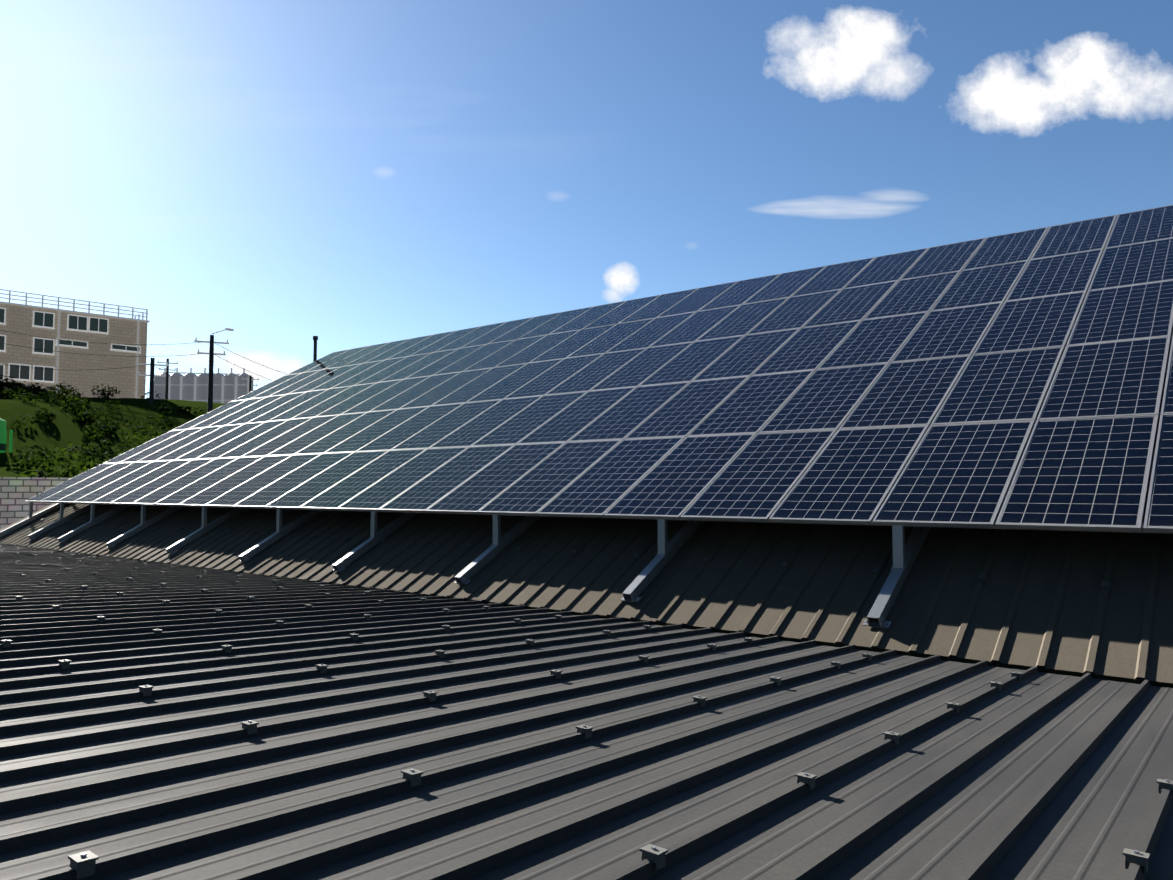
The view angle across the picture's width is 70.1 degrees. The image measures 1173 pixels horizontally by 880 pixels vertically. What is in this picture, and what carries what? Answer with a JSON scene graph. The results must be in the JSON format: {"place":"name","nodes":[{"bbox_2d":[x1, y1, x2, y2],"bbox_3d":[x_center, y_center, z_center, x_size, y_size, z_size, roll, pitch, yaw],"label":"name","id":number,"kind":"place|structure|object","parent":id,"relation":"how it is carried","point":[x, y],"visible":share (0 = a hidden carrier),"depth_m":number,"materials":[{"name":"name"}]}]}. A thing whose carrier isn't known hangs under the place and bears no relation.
{"place":"outdoors","nodes":[
{"label":"outdoors","id":0,"kind":"place"},
{"bbox_2d":[0,391,226,477],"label":"hillside","id":1,"kind":"structure","parent":0,"point":[65,426],"depth_m":45.84,"materials":[{"name":"green plant"}]},
{"bbox_2d":[0,418,12,452],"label":"green tank","id":2,"kind":"object","parent":1,"relation":"on","point":[3,435],"visible":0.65,"depth_m":36.60,"materials":[{"name":"green plastic"}]},
{"bbox_2d":[0,381,37,394],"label":"tree wood","id":3,"kind":"object","parent":1,"relation":"on","point":[28,387],"visible":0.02,"depth_m":64.21,"materials":[{"name":"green plant"}]},
{"bbox_2d":[0,289,149,398],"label":"hill building","id":4,"kind":"structure","parent":1,"relation":"on","point":[80,372],"depth_m":75.87,"materials":[{"name":"beige brick"}]},
{"bbox_2d":[0,375,205,477],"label":"foliage","id":5,"kind":"object","parent":1,"relation":"on","point":[8,390],"visible":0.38,"depth_m":46.94,"materials":[{"name":"green plant"}]},
{"bbox_2d":[0,328,285,412],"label":"utility poles","id":6,"kind":"object","parent":1,"relation":"on","point":[211,353],"visible":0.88,"depth_m":58.16,"materials":[{"name":"black wood"}]},
{"bbox_2d":[154,368,253,402],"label":"storage silos","id":7,"kind":"object","parent":1,"relation":"on","point":[227,387],"visible":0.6,"depth_m":134.54,"materials":[{"name":"metal"}]},
{"bbox_2d":[0,0,1172,398],"label":"sky","id":8,"kind":"structure","parent":0,"point":[280,174],"materials":[{"name":"blue"}]},
{"label":"ground","id":9,"kind":"structure","parent":0,"visible":0},
{"bbox_2d":[0,477,70,528],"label":"retaining wall","id":10,"kind":"structure","parent":9,"relation":"on","point":[16,493],"depth_m":26.68,"materials":[{"name":"concrete"}]},
{"bbox_2d":[36,547,1156,681],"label":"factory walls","id":11,"kind":"structure","parent":9,"relation":"on","point":[684,623],"depth_m":28.85,"materials":[{"name":"grey metal"}]},
{"bbox_2d":[0,228,1172,687],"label":"roof","id":12,"kind":"structure","parent":11,"relation":"on","point":[1040,600],"depth_m":8.08,"materials":[{"name":"metal"}]},
{"bbox_2d":[313,336,317,361],"bbox_3d":[-9.002,-2.648,27.718,0.168,1.600,0.168,-3,-4,39],"label":"vent pipe","id":13,"kind":"object","parent":12,"relation":"on","point":[315,338],"visible":0.6,"depth_m":27.70,"materials":[{"name":"grey metal"}]},
{"bbox_2d":[41,518,1109,589],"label":"roof clamps","id":14,"kind":"object","parent":12,"relation":"on","point":[980,577],"visible":0.25,"depth_m":9.21,"materials":[{"name":"metal"}]},
{"bbox_2d":[0,215,1172,627],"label":"mounting rack","id":15,"kind":"object","parent":12,"relation":"on","point":[906,555],"visible":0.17,"depth_m":10.48,"materials":[{"name":"metal"}]},
{"bbox_2d":[25,205,1172,532],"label":"solar array","id":16,"kind":"object","parent":15,"relation":"on","point":[1093,505],"visible":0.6,"depth_m":11.42,"materials":[{"name":"blue glass"}]},
{"bbox_2d":[27,207,1172,526],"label":"solar glass","id":17,"kind":"object","parent":16,"relation":"attached to","point":[333,359],"visible":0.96,"depth_m":14.38,"materials":[{"name":"blue glass"}]},
{"bbox_2d":[0,543,1172,879],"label":"roof","id":18,"kind":"structure","parent":11,"relation":"on","point":[180,773],"depth_m":3.43,"materials":[{"name":"metal"}]},
{"bbox_2d":[0,545,1172,878],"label":"roof clamps","id":19,"kind":"object","parent":18,"relation":"on","point":[82,863],"visible":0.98,"depth_m":3.67,"materials":[{"name":"metal"}]}
]}

